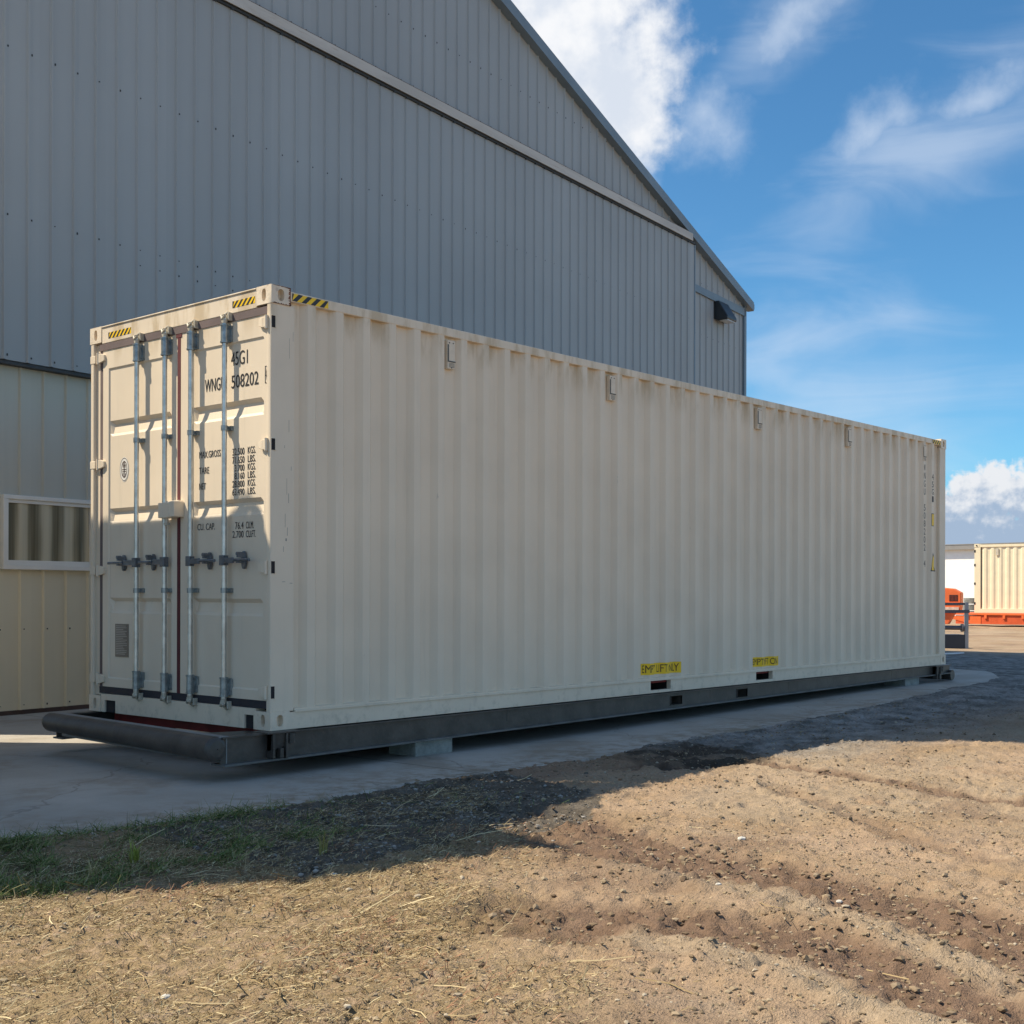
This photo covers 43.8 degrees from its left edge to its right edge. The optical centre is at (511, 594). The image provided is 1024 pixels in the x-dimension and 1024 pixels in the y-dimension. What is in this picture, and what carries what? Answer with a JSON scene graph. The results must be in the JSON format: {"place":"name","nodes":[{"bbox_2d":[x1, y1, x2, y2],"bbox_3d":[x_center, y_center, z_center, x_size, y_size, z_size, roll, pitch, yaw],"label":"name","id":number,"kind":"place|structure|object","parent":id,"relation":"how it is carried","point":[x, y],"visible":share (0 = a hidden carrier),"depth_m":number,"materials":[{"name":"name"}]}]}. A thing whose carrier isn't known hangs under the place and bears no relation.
{"place":"outdoors","nodes":[
{"label":"outdoors","id":0,"kind":"place"},
{"bbox_2d":[0,780,569,917],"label":"grass","id":1,"kind":"structure","parent":0,"point":[6,887],"depth_m":6.58,"materials":[{"name":"green plant"}]},
{"bbox_2d":[110,760,738,875],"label":"gravel","id":2,"kind":"structure","parent":0,"point":[315,870],"depth_m":7.62,"materials":[{"name":"grey gravel"}]},
{"bbox_2d":[0,619,1023,1023],"bbox_3d":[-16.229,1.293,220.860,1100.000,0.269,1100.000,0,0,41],"label":"ground","id":3,"kind":"structure","parent":0,"point":[996,649],"depth_m":5.69,"materials":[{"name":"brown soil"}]},
{"bbox_2d":[88,859,100,876],"bbox_3d":[-1.963,1.286,5.978,0.095,0.118,0.072,0,0,-17],"label":"grass tuft","id":4,"kind":"object","parent":3,"relation":"on","point":[90,869],"visible":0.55,"depth_m":5.97,"materials":[{"name":"green plant"}]},
{"bbox_2d":[126,839,142,863],"bbox_3d":[-1.846,1.257,6.259,0.129,0.129,0.102,0,0,41],"label":"grass tuft","id":5,"kind":"object","parent":3,"relation":"on","point":[134,853],"visible":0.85,"depth_m":6.24,"materials":[{"name":"green plant"}]},
{"bbox_2d":[312,833,328,854],"bbox_3d":[-0.962,1.253,6.473,0.123,0.136,0.084,0,0,-1],"label":"grass tuft","id":6,"kind":"object","parent":3,"relation":"on","point":[321,844],"visible":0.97,"depth_m":6.46,"materials":[{"name":"green plant"}]},
{"bbox_2d":[112,813,585,1023],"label":"dry grass","id":7,"kind":"structure","parent":3,"relation":"on","point":[262,883],"depth_m":4.81,"materials":[{"name":"beige plant"}]},
{"bbox_2d":[0,669,998,837],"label":"concrete pad","id":8,"kind":"object","parent":3,"relation":"on","point":[48,778],"visible":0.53,"depth_m":9.95,"materials":[{"name":"grey concrete"}]},
{"bbox_2d":[0,0,753,715],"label":"metal hall","id":9,"kind":"structure","parent":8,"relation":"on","point":[474,166],"depth_m":17.06,"materials":[{"name":"paint"}]},
{"bbox_2d":[0,494,90,570],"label":"window","id":10,"kind":"structure","parent":9,"relation":"in","point":[37,533],"depth_m":14.10,"materials":[{"name":"glass"}]},
{"bbox_2d":[0,0,695,383],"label":"wall","id":11,"kind":"structure","parent":9,"relation":"in","point":[79,153],"depth_m":16.72,"materials":[{"name":"grey metal"}]},
{"bbox_2d":[714,301,736,323],"bbox_3d":[4.751,-6.280,28.380,0.330,0.445,0.500,0,0,34],"label":"wall lamp","id":12,"kind":"object","parent":9,"relation":"attached to","point":[723,312],"visible":1,"depth_m":28.23,"materials":[{"name":"grey metal"}]},
{"bbox_2d":[389,738,451,756],"bbox_3d":[-0.762,1.270,10.632,0.320,0.151,0.435,0,0,41],"label":"support block","id":13,"kind":"object","parent":8,"relation":"on","point":[428,747],"depth_m":10.49,"materials":[{"name":"concrete"}]},
{"bbox_2d":[42,664,954,766],"bbox_3d":[1.241,1.109,14.488,2.592,0.248,12.997,0,0,41],"label":"skid frame","id":14,"kind":"object","parent":8,"relation":"on","point":[230,749],"visible":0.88,"depth_m":10.35,"materials":[{"name":"black paint"}]},
{"bbox_2d":[89,284,945,731],"bbox_3d":[1.312,-0.578,14.586,2.462,3.323,12.277,0,0,41],"label":"shipping container","id":15,"kind":"object","parent":14,"relation":"on","point":[309,512],"visible":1,"depth_m":10.74,"materials":[{"name":"beige metal"}]},
{"bbox_2d":[90,326,177,703],"bbox_3d":[-3.103,-0.627,10.421,1.261,2.993,0.165,0,0,41],"label":"door","id":16,"kind":"structure","parent":15,"relation":"in","point":[138,570],"depth_m":10.31,"materials":[{"name":"beige paint"}]},
{"bbox_2d":[158,311,276,709],"bbox_3d":[-2.239,-0.625,9.658,1.317,2.993,0.180,0,0,41],"label":"door","id":17,"kind":"structure","parent":15,"relation":"in","point":[222,506],"depth_m":9.58,"materials":[{"name":"beige paint"}]},
{"bbox_2d":[885,678,918,685],"bbox_3d":[5.404,1.214,17.657,0.300,0.125,0.460,0,0,41],"label":"support block","id":18,"kind":"object","parent":8,"relation":"on","point":[908,682],"depth_m":17.49,"materials":[{"name":"concrete"}]},
{"bbox_2d":[0,745,1023,1023],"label":"straw","id":19,"kind":"object","parent":3,"relation":"on","point":[254,889],"visible":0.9,"depth_m":5.18,"materials":[{"name":"beige plant"}]},
{"bbox_2d":[11,704,1023,1023],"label":"clods","id":20,"kind":"object","parent":3,"relation":"on","point":[807,956],"visible":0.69,"depth_m":5.47,"materials":[{"name":"brown soil"}]},
{"bbox_2d":[945,588,962,623],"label":"orange machine","id":21,"kind":"object","parent":3,"relation":"on","point":[952,595],"visible":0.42,"depth_m":52.23,"materials":[{"name":"paint"}]},
{"bbox_2d":[945,652,963,654],"bbox_3d":[9.482,1.304,27.820,0.044,0.093,2.204,0,0,38],"label":"pipe","id":22,"kind":"object","parent":3,"relation":"on","point":[953,653],"visible":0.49,"depth_m":28.09,"materials":[{"name":"grey metal"}]},
{"bbox_2d":[945,602,969,648],"bbox_3d":[10.432,0.797,32.124,2.050,1.190,0.569,0,0,0],"label":"metal rack","id":23,"kind":"object","parent":3,"relation":"on","point":[957,641],"visible":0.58,"depth_m":31.91,"materials":[{"name":"grey metal"}]},
{"bbox_2d":[963,598,973,611],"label":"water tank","id":24,"kind":"object","parent":3,"relation":"on","point":[971,602],"visible":0.15,"depth_m":59.67,"materials":[{"name":"white plastic"}]},
{"bbox_2d":[953,612,1023,624],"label":"flatbed trailer","id":25,"kind":"object","parent":3,"relation":"on","point":[999,618],"visible":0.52,"depth_m":54.15,"materials":[{"name":"orange paint"}]},
{"bbox_2d":[974,544,1023,612],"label":"shipping container","id":26,"kind":"object","parent":25,"relation":"on","point":[998,578],"visible":1,"depth_m":54.32,"materials":[{"name":"beige metal"}]},
{"bbox_2d":[511,0,1023,543],"label":"sky","id":27,"kind":"structure","parent":0,"point":[856,167],"materials":[{"name":"blue"}]},
{"bbox_2d":[945,542,1023,615],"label":"white building","id":28,"kind":"structure","parent":0,"point":[959,567],"depth_m":74.21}
]}

